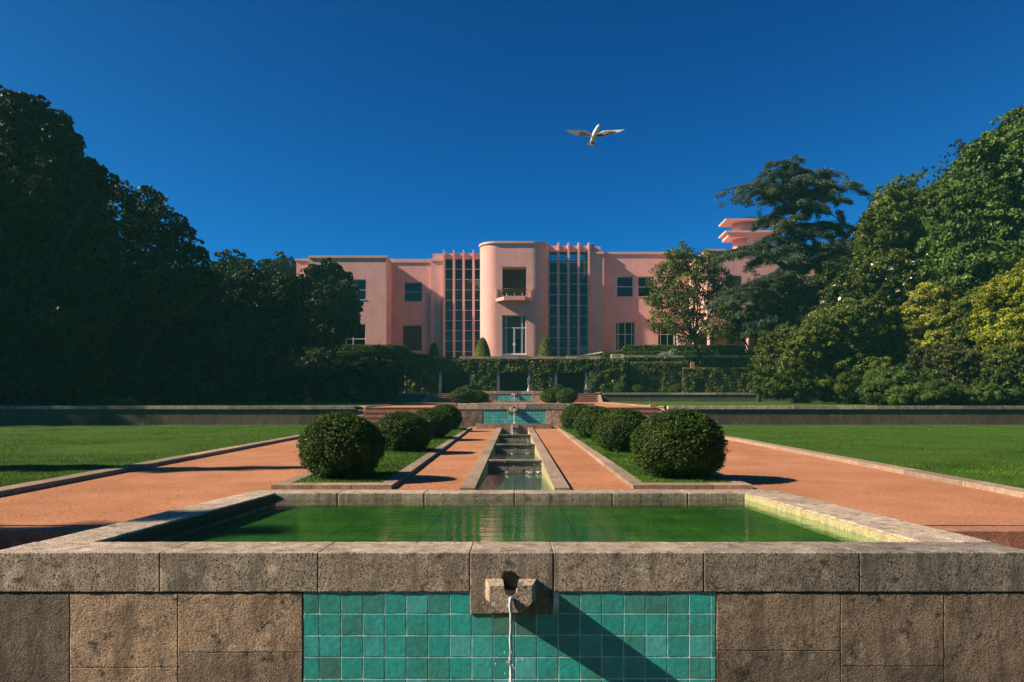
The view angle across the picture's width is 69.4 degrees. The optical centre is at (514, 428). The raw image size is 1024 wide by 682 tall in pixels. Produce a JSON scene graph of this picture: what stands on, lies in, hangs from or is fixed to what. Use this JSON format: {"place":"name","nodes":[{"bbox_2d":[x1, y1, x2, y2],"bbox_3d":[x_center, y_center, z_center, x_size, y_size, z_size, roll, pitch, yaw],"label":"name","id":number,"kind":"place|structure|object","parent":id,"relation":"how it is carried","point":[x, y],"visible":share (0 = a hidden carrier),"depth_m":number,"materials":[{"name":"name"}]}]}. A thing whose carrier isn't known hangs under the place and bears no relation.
{"place":"outdoors","nodes":[
{"label":"outdoors","id":0,"kind":"place"},
{"bbox_2d":[0,425,306,486],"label":"lawn","id":1,"kind":"structure","parent":0,"point":[109,448],"depth_m":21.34,"materials":[{"name":"green plant"}]},
{"bbox_2d":[0,402,414,406],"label":"lawn","id":2,"kind":"structure","parent":0,"point":[357,404],"depth_m":43.88,"materials":[{"name":"green plant"}]},
{"bbox_2d":[0,290,118,405],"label":"evergreen shrub","id":3,"kind":"object","parent":2,"relation":"on","point":[47,347],"visible":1,"depth_m":37.92,"materials":[{"name":"green plant"}]},
{"bbox_2d":[0,88,131,404],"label":"broadleaf tree","id":4,"kind":"object","parent":2,"relation":"on","point":[59,228],"visible":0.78,"depth_m":41.05,"materials":[{"name":"green plant"}]},
{"bbox_2d":[101,395,137,405],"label":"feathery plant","id":5,"kind":"object","parent":2,"relation":"on","point":[118,402],"visible":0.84,"depth_m":36.13,"materials":[{"name":"green plant"}]},
{"bbox_2d":[100,179,209,369],"bbox_3d":[-24.596,-8.577,47.539,11.095,14.746,7.799,0,0,0],"label":"broadleaf tree","id":6,"kind":"object","parent":2,"relation":"on","point":[141,269],"visible":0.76,"depth_m":46.88,"materials":[{"name":"green plant"}]},
{"bbox_2d":[129,359,206,403],"bbox_3d":[-23.829,-3.074,49.852,6.160,3.374,4.729,0,0,0],"label":"dark shrub","id":7,"kind":"object","parent":2,"relation":"on","point":[179,383],"visible":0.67,"depth_m":48.95,"materials":[{"name":"green plant"}]},
{"bbox_2d":[99,260,252,402],"bbox_3d":[-25.223,-6.650,52.106,12.925,10.440,7.569,0,0,0],"label":"broadleaf tree","id":8,"kind":"object","parent":2,"relation":"on","point":[203,337],"visible":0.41,"depth_m":51.09,"materials":[{"name":"green plant"}]},
{"bbox_2d":[198,358,265,402],"bbox_3d":[-21.861,-3.655,56.280,6.053,4.260,4.845,0,0,0],"label":"dark shrub","id":9,"kind":"object","parent":2,"relation":"on","point":[243,384],"visible":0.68,"depth_m":55.14,"materials":[{"name":"green plant"}]},
{"bbox_2d":[213,264,320,401],"bbox_3d":[-20.282,-7.351,57.695,9.834,11.325,6.665,0,0,0],"label":"broadleaf tree","id":10,"kind":"object","parent":2,"relation":"on","point":[278,328],"visible":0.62,"depth_m":57.69,"materials":[{"name":"green plant"}]},
{"bbox_2d":[255,359,316,401],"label":"dark shrub","id":11,"kind":"object","parent":2,"relation":"on","point":[293,386],"visible":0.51,"depth_m":59.38,"materials":[{"name":"green plant"}]},
{"bbox_2d":[294,346,354,401],"bbox_3d":[-15.896,-4.324,62.919,5.891,5.440,4.904,0,0,0],"label":"dark shrub","id":12,"kind":"object","parent":2,"relation":"on","point":[328,375],"visible":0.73,"depth_m":61.67,"materials":[{"name":"green plant"}]},
{"bbox_2d":[344,352,403,401],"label":"dark shrub","id":13,"kind":"object","parent":2,"relation":"on","point":[374,381],"visible":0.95,"depth_m":61.16,"materials":[{"name":"green plant"}]},
{"bbox_2d":[292,426,468,482],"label":"lawn","id":14,"kind":"structure","parent":0,"point":[349,481],"depth_m":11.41,"materials":[{"name":"green plant"}]},
{"bbox_2d":[296,410,386,479],"bbox_3d":[-2.728,0.312,11.634,1.482,1.244,1.461,0,0,0],"label":"box ball","id":15,"kind":"object","parent":14,"relation":"on","point":[345,445],"visible":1,"depth_m":11.22,"materials":[{"name":"green plant"}]},
{"bbox_2d":[375,410,434,451],"bbox_3d":[-2.603,0.115,17.394,1.538,1.144,1.458,0,0,0],"label":"box ball","id":16,"kind":"object","parent":14,"relation":"on","point":[404,431],"visible":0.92,"depth_m":16.95,"materials":[{"name":"green plant"}]},
{"bbox_2d":[414,407,453,437],"bbox_3d":[-2.587,-0.101,22.897,1.500,1.124,1.556,0,0,0],"label":"box ball","id":17,"kind":"object","parent":14,"relation":"on","point":[442,425],"visible":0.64,"depth_m":22.50,"materials":[{"name":"green plant"}]},
{"bbox_2d":[433,404,462,429],"bbox_3d":[-2.773,-0.383,29.016,1.516,1.221,1.452,0,0,0],"label":"box ball","id":18,"kind":"object","parent":14,"relation":"on","point":[454,412],"visible":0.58,"depth_m":28.68,"materials":[{"name":"green plant"}]},
{"bbox_2d":[0,427,1023,524],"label":"path","id":19,"kind":"structure","parent":0,"point":[230,475],"depth_m":11.05,"materials":[{"name":"orange gravel"}]},
{"bbox_2d":[0,435,298,496],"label":"path kerb","id":20,"kind":"structure","parent":19,"relation":"on","point":[26,486],"depth_m":12.88,"materials":[{"name":"stone"}]},
{"bbox_2d":[271,427,471,489],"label":"strip kerb","id":21,"kind":"structure","parent":19,"relation":"on","point":[396,479],"depth_m":10.86,"materials":[{"name":"stone"}]},
{"bbox_2d":[356,406,432,425],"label":"garden stairs","id":22,"kind":"structure","parent":19,"relation":"on","point":[373,414],"depth_m":34.80,"materials":[{"name":"red stone"}]},
{"bbox_2d":[435,403,594,433],"bbox_3d":[-0.001,-0.299,32.901,7.322,1.706,2.806,0,0,0],"label":"wall fountain","id":23,"kind":"object","parent":19,"relation":"on","point":[500,415],"depth_m":33.80,"materials":[{"name":"stone"}]},
{"bbox_2d":[605,406,664,418],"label":"garden stairs","id":24,"kind":"structure","parent":19,"relation":"on","point":[646,411],"depth_m":34.83,"materials":[{"name":"red stone"}]},
{"bbox_2d":[556,427,752,488],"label":"strip kerb","id":25,"kind":"structure","parent":19,"relation":"on","point":[627,478],"depth_m":10.96,"materials":[{"name":"stone"}]},
{"bbox_2d":[724,435,1023,497],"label":"path kerb","id":26,"kind":"structure","parent":19,"relation":"on","point":[993,487],"depth_m":12.67,"materials":[{"name":"stone"}]},
{"bbox_2d":[377,402,646,406],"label":"path","id":27,"kind":"structure","parent":0,"point":[430,404],"depth_m":42.39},
{"bbox_2d":[367,402,427,406],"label":"path kerb","id":28,"kind":"structure","parent":27,"relation":"on","point":[394,404],"depth_m":43.51,"materials":[{"name":"stone"}]},
{"bbox_2d":[423,393,453,401],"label":"garden stairs","id":29,"kind":"structure","parent":27,"relation":"on","point":[436,397],"depth_m":62.70,"materials":[{"name":"red stone"}]},
{"bbox_2d":[449,387,476,402],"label":"box ball","id":30,"kind":"object","parent":27,"relation":"on","point":[462,395],"visible":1,"depth_m":54.39,"materials":[{"name":"green plant"}]},
{"bbox_2d":[471,389,488,402],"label":"box ball","id":31,"kind":"object","parent":27,"relation":"on","point":[482,396],"visible":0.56,"depth_m":57.43,"materials":[{"name":"green plant"}]},
{"bbox_2d":[484,391,542,402],"bbox_3d":[0.000,-2.326,61.700,7.322,1.660,2.209,0,0,0],"label":"wall fountain","id":32,"kind":"object","parent":27,"relation":"on","point":[508,396],"depth_m":62.30,"materials":[{"name":"stone"}]},
{"bbox_2d":[540,387,558,402],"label":"box ball","id":33,"kind":"object","parent":27,"relation":"on","point":[548,394],"visible":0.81,"depth_m":56.95,"materials":[{"name":"green plant"}]},
{"bbox_2d":[555,388,577,402],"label":"box ball","id":34,"kind":"object","parent":27,"relation":"on","point":[566,395],"visible":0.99,"depth_m":54.48,"materials":[{"name":"green plant"}]},
{"bbox_2d":[574,393,602,401],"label":"garden stairs","id":35,"kind":"structure","parent":27,"relation":"on","point":[589,397],"depth_m":62.70,"materials":[{"name":"red stone"}]},
{"bbox_2d":[599,402,648,406],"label":"path kerb","id":36,"kind":"structure","parent":27,"relation":"on","point":[625,404],"depth_m":45.98,"materials":[{"name":"stone"}]},
{"bbox_2d":[0,0,1023,273],"label":"sky","id":37,"kind":"structure","parent":0,"point":[396,129],"materials":[{"name":"blue"}]},
{"bbox_2d":[567,124,624,145],"bbox_3d":[0.917,-3.330,8.397,0.664,0.174,0.182,0,0,11],"label":"flying bird","id":38,"kind":"object","parent":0,"point":[594,134],"visible":1,"depth_m":8.39},
{"bbox_2d":[559,426,731,482],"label":"lawn","id":39,"kind":"structure","parent":0,"point":[684,479],"depth_m":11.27,"materials":[{"name":"green plant"}]},
{"bbox_2d":[559,403,587,428],"bbox_3d":[2.518,-0.408,29.378,1.527,1.246,1.496,0,0,0],"label":"box ball","id":40,"kind":"object","parent":39,"relation":"on","point":[568,415],"visible":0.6,"depth_m":29.01,"materials":[{"name":"green plant"}]},
{"bbox_2d":[572,405,609,438],"bbox_3d":[2.492,-0.124,22.689,1.470,1.209,1.447,0,0,0],"label":"box ball","id":41,"kind":"object","parent":39,"relation":"on","point":[586,419],"visible":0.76,"depth_m":22.34,"materials":[{"name":"green plant"}]},
{"bbox_2d":[591,406,645,452],"bbox_3d":[2.482,0.095,17.099,1.464,1.219,1.431,0,0,0],"label":"box ball","id":42,"kind":"object","parent":39,"relation":"on","point":[613,429],"visible":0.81,"depth_m":16.68,"materials":[{"name":"green plant"}]},
{"bbox_2d":[628,406,730,477],"bbox_3d":[2.563,0.290,11.641,1.590,1.292,1.604,0,0,0],"label":"box ball","id":43,"kind":"object","parent":39,"relation":"on","point":[677,443],"visible":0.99,"depth_m":11.15,"materials":[{"name":"green plant"}]},
{"bbox_2d":[611,402,1023,406],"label":"lawn","id":44,"kind":"structure","parent":0,"point":[665,404],"depth_m":43.88,"materials":[{"name":"green plant"}]},
{"bbox_2d":[720,292,787,401],"bbox_3d":[20.853,-6.696,60.882,7.864,9.758,4.119,0,0,10],"label":"broadleaf tree","id":45,"kind":"object","parent":44,"relation":"on","point":[735,325],"visible":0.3,"depth_m":60.27,"materials":[{"name":"green plant"}]},
{"bbox_2d":[706,154,880,402],"bbox_3d":[20.892,-11.107,55.973,13.492,19.038,8.715,0,0,0],"label":"cedar tree","id":46,"kind":"object","parent":44,"relation":"on","point":[793,253],"visible":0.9,"depth_m":55.12,"materials":[{"name":"green plant"}]},
{"bbox_2d":[746,323,841,402],"bbox_3d":[20.243,-4.443,50.992,8.332,6.107,5.888,0,0,0],"label":"evergreen shrub","id":47,"kind":"object","parent":44,"relation":"on","point":[768,380],"visible":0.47,"depth_m":50.24,"materials":[{"name":"green plant"}]},
{"bbox_2d":[800,236,869,401],"bbox_3d":[26.614,-9.032,62.583,8.940,14.337,6.468,0,0,-22],"label":"broadleaf tree","id":48,"kind":"object","parent":44,"relation":"on","point":[827,274],"visible":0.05,"depth_m":60.72,"materials":[{"name":"green plant"}]},
{"bbox_2d":[777,297,908,403],"bbox_3d":[20.509,-4.569,45.894,8.328,6.832,6.198,0,0,0],"label":"evergreen shrub","id":49,"kind":"object","parent":44,"relation":"on","point":[846,343],"visible":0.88,"depth_m":44.61,"materials":[{"name":"green plant"}]},
{"bbox_2d":[827,386,867,403],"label":"evergreen shrub","id":50,"kind":"object","parent":44,"relation":"on","point":[830,392],"visible":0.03,"depth_m":47.34,"materials":[{"name":"green plant"}]},
{"bbox_2d":[802,248,933,403],"bbox_3d":[24.204,-6.651,49.444,12.111,10.702,5.687,0,0,0],"label":"magnolia tree","id":51,"kind":"object","parent":44,"relation":"on","point":[891,279],"visible":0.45,"depth_m":48.34,"materials":[{"name":"green plant"}]},
{"bbox_2d":[849,174,938,372],"bbox_3d":[27.402,-9.985,53.002,8.741,17.067,6.784,0,0,-19],"label":"chestnut tree","id":52,"kind":"object","parent":44,"relation":"on","point":[892,216],"visible":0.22,"depth_m":51.96,"materials":[{"name":"green plant"}]},
{"bbox_2d":[855,362,948,405],"bbox_3d":[19.681,-2.129,37.782,4.698,2.493,3.321,0,0,0],"label":"feathery bush","id":53,"kind":"object","parent":44,"relation":"on","point":[871,391],"visible":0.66,"depth_m":37.12,"materials":[{"name":"green plant"}]},
{"bbox_2d":[883,379,965,405],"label":"feathery bush","id":54,"kind":"object","parent":44,"relation":"on","point":[934,392],"visible":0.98,"depth_m":35.83,"materials":[{"name":"green plant"}]},
{"bbox_2d":[892,282,964,358],"bbox_3d":[25.306,-4.895,44.053,5.203,7.632,3.930,0,0,0],"label":"evergreen shrub","id":55,"kind":"object","parent":44,"relation":"on","point":[925,308],"visible":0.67,"depth_m":43.29,"materials":[{"name":"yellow plant"}]},
{"bbox_2d":[905,339,1023,404],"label":"evergreen shrub","id":56,"kind":"object","parent":44,"relation":"on","point":[954,364],"visible":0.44,"depth_m":40.34,"materials":[{"name":"green plant"}]},
{"bbox_2d":[914,103,1023,403],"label":"chestnut tree","id":57,"kind":"object","parent":44,"relation":"on","point":[974,226],"visible":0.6,"depth_m":43.35,"materials":[{"name":"green plant"}]},
{"bbox_2d":[949,281,993,376],"bbox_3d":[26.510,-4.731,43.173,4.031,7.402,4.302,0,0,0],"label":"evergreen shrub","id":58,"kind":"object","parent":44,"relation":"on","point":[967,304],"visible":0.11,"depth_m":42.03,"materials":[{"name":"green plant"}]},
{"bbox_2d":[944,382,1023,405],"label":"feathery bush","id":59,"kind":"object","parent":44,"relation":"on","point":[982,394],"visible":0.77,"depth_m":35.98,"materials":[{"name":"green plant"}]},
{"bbox_2d":[962,258,1023,364],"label":"evergreen shrub","id":60,"kind":"object","parent":44,"relation":"on","point":[998,311],"visible":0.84,"depth_m":40.11,"materials":[{"name":"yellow plant"}]},
{"bbox_2d":[979,333,1023,394],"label":"evergreen shrub","id":61,"kind":"object","parent":44,"relation":"on","point":[1007,371],"visible":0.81,"depth_m":38.42,"materials":[{"name":"green plant"}]},
{"bbox_2d":[707,425,1023,487],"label":"lawn","id":62,"kind":"structure","parent":0,"point":[929,439],"depth_m":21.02,"materials":[{"name":"green plant"}]},
{"bbox_2d":[667,406,1023,424],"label":"retaining wall","id":63,"kind":"structure","parent":62,"relation":"on","point":[868,415],"depth_m":34.50,"materials":[{"name":"stone"}]},
{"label":"ground","id":64,"kind":"structure","parent":0,"visible":0},
{"bbox_2d":[0,406,356,424],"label":"retaining wall","id":65,"kind":"structure","parent":64,"relation":"on","point":[157,415],"depth_m":34.50,"materials":[{"name":"stone"}]},
{"bbox_2d":[35,393,424,401],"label":"retaining wall","id":66,"kind":"structure","parent":64,"relation":"on","point":[408,397],"depth_m":63.20,"materials":[{"name":"stone"}]},
{"bbox_2d":[602,393,830,401],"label":"retaining wall","id":67,"kind":"structure","parent":64,"relation":"on","point":[678,397],"depth_m":63.20,"materials":[{"name":"stone"}]},
{"label":"portico floor","id":68,"kind":"structure","parent":0,"visible":0},
{"bbox_2d":[283,354,406,392],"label":"ivy wall","id":69,"kind":"structure","parent":68,"relation":"on","point":[399,363],"depth_m":66.89,"materials":[{"name":"green plant"}]},
{"bbox_2d":[403,356,625,396],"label":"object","id":70,"kind":"structure","parent":68,"relation":"on","point":[594,374],"depth_m":65.89,"materials":[{"name":"green plant"}]},
{"bbox_2d":[613,381,627,392],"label":"box ball","id":71,"kind":"object","parent":68,"relation":"on","point":[620,387],"visible":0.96,"depth_m":64.04,"materials":[{"name":"green plant"}]},
{"bbox_2d":[630,362,682,392],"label":"ivy wall","id":72,"kind":"structure","parent":68,"relation":"on","point":[655,377],"depth_m":66.39,"materials":[{"name":"green plant"}]},
{"bbox_2d":[622,355,756,392],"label":"ivy wall","id":73,"kind":"structure","parent":68,"relation":"on","point":[726,361],"depth_m":66.70,"materials":[{"name":"green plant"}]},
{"bbox_2d":[682,368,753,392],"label":"ivy wall","id":74,"kind":"structure","parent":68,"relation":"on","point":[727,380],"depth_m":66.09,"materials":[{"name":"green plant"}]},
{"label":"terrace ground","id":75,"kind":"structure","parent":0,"visible":0},
{"bbox_2d":[293,344,412,352],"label":"hedge","id":76,"kind":"object","parent":75,"relation":"on","point":[372,347],"visible":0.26,"depth_m":69.37,"materials":[{"name":"green plant"}]},
{"bbox_2d":[290,351,446,358],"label":"hedge","id":77,"kind":"object","parent":75,"relation":"on","point":[410,355],"visible":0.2,"depth_m":68.37,"materials":[{"name":"green plant"}]},
{"bbox_2d":[428,342,438,358],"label":"topiary cone","id":78,"kind":"object","parent":75,"relation":"on","point":[433,350],"visible":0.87,"depth_m":67.68,"materials":[{"name":"green plant"}]},
{"bbox_2d":[474,337,490,355],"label":"topiary cone","id":79,"kind":"object","parent":75,"relation":"on","point":[482,348],"visible":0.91,"depth_m":67.15,"materials":[{"name":"green plant"}]},
{"bbox_2d":[537,338,552,355],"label":"topiary cone","id":80,"kind":"object","parent":75,"relation":"on","point":[545,349],"visible":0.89,"depth_m":67.17,"materials":[{"name":"green plant"}]},
{"bbox_2d":[571,352,601,358],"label":"curved wall","id":81,"kind":"structure","parent":75,"relation":"on","point":[596,354],"depth_m":67.06,"materials":[{"name":"grey stone"}]},
{"bbox_2d":[611,354,623,358],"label":"stone block","id":82,"kind":"structure","parent":75,"relation":"on","point":[616,356],"depth_m":67.20,"materials":[{"name":"stone"}]},
{"bbox_2d":[666,349,680,354],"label":"silver shrub","id":83,"kind":"object","parent":75,"relation":"on","point":[673,352],"visible":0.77,"depth_m":67.66,"materials":[{"name":"green plant"}]},
{"bbox_2d":[603,350,757,358],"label":"hedge","id":84,"kind":"object","parent":75,"relation":"on","point":[606,355],"visible":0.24,"depth_m":68.37,"materials":[{"name":"plant"}]},
{"bbox_2d":[620,344,745,351],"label":"hedge","id":85,"kind":"object","parent":75,"relation":"on","point":[688,348],"visible":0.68,"depth_m":69.07,"materials":[{"name":"green plant"}]},
{"bbox_2d":[643,241,737,365],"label":"maple tree","id":86,"kind":"object","parent":75,"relation":"on","point":[678,270],"visible":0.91,"depth_m":66.06,"materials":[{"name":"green plant"}]},
{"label":"ground","id":87,"kind":"structure","parent":0,"visible":0},
{"bbox_2d":[460,428,569,489],"bbox_3d":[0.000,0.631,20.951,1.530,1.338,21.293,0,0,0],"label":"water channel","id":88,"kind":"object","parent":87,"relation":"on","point":[484,464],"visible":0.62,"depth_m":15.10,"materials":[{"name":"stone"}]},
{"bbox_2d":[477,471,552,490],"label":"water","id":89,"kind":"structure","parent":88,"relation":"in","point":[491,480],"depth_m":12.18,"materials":[{"name":"liquid"}]},
{"bbox_2d":[490,453,539,458],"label":"water","id":90,"kind":"structure","parent":88,"relation":"in","point":[514,456],"depth_m":17.42,"materials":[{"name":"liquid"}]},
{"bbox_2d":[497,441,532,443],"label":"water","id":91,"kind":"structure","parent":88,"relation":"in","point":[514,442],"depth_m":23.58,"materials":[{"name":"green liquid"}]},
{"label":"ground","id":92,"kind":"structure","parent":0,"visible":0},
{"bbox_2d":[208,249,262,285],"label":"domed tree","id":93,"kind":"object","parent":92,"relation":"on","point":[231,265],"visible":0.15,"depth_m":86.29,"materials":[{"name":"green plant"}]},
{"bbox_2d":[258,251,295,298],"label":"domed tree","id":94,"kind":"object","parent":92,"relation":"on","point":[272,268],"visible":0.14,"depth_m":88.07,"materials":[{"name":"green plant"}]},
{"bbox_2d":[300,257,363,356],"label":"broadleaf tree","id":95,"kind":"object","parent":92,"relation":"on","point":[335,303],"visible":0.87,"depth_m":65.11,"materials":[{"name":"green plant"}]},
{"bbox_2d":[295,216,823,357],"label":"pink house","id":96,"kind":"structure","parent":92,"relation":"on","point":[514,298],"depth_m":77.60,"materials":[{"name":"paint"}]},
{"bbox_2d":[403,283,421,301],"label":"window","id":97,"kind":"structure","parent":96,"relation":"in","point":[404,283],"depth_m":81.72,"materials":[{"name":"grey metal"}]},
{"bbox_2d":[502,315,525,354],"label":"door","id":98,"kind":"structure","parent":96,"relation":"in","point":[513,326],"depth_m":75.95,"materials":[{"name":"white glass"}]},
{"bbox_2d":[617,277,632,296],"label":"window","id":99,"kind":"structure","parent":96,"relation":"in","point":[632,277],"depth_m":77.82,"materials":[{"name":"grey metal"}]},
{"bbox_2d":[616,322,634,350],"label":"window","id":100,"kind":"structure","parent":96,"relation":"in","point":[618,334],"depth_m":77.82,"materials":[{"name":"grey metal"}]},
{"bbox_2d":[726,276,739,298],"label":"window","id":101,"kind":"structure","parent":96,"relation":"in","point":[737,283],"depth_m":70.17,"materials":[{"name":"grey glass"}]},
{"bbox_2d":[170,137,969,268],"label":"woodland","id":102,"kind":"object","parent":92,"relation":"on","point":[843,241],"visible":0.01,"depth_m":94.46,"materials":[{"name":"green plant"}]},
{"label":"ground","id":103,"kind":"structure","parent":0,"visible":0},
{"bbox_2d":[631,384,644,392],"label":"box ball","id":104,"kind":"object","parent":103,"relation":"on","point":[638,388],"visible":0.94,"depth_m":64.03,"materials":[{"name":"green plant"}]},
{"bbox_2d":[668,384,682,392],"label":"box ball","id":105,"kind":"object","parent":103,"relation":"on","point":[674,388],"visible":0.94,"depth_m":64.01,"materials":[{"name":"green plant"}]},
{"label":"ground","id":106,"kind":"structure","parent":0,"visible":0},
{"bbox_2d":[0,525,106,549],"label":"garden steps","id":107,"kind":"structure","parent":106,"relation":"on","point":[13,535],"depth_m":7.20,"materials":[{"name":"grey stone"}]},
{"bbox_2d":[0,490,1023,681],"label":"garden pool","id":108,"kind":"structure","parent":106,"relation":"on","point":[905,601],"depth_m":5.10,"materials":[{"name":"stone"}]},
{"bbox_2d":[134,499,882,542],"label":"water","id":109,"kind":"structure","parent":108,"relation":"in","point":[496,520],"depth_m":7.36,"materials":[{"name":"green liquid"}]},
{"bbox_2d":[495,597,522,681],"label":"water stream","id":110,"kind":"structure","parent":108,"relation":"attached to","point":[510,642],"depth_m":4.88,"materials":[{"name":"white"}]},
{"bbox_2d":[925,525,1023,549],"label":"garden steps","id":111,"kind":"structure","parent":106,"relation":"on","point":[1010,535],"depth_m":7.20,"materials":[{"name":"red stone"}]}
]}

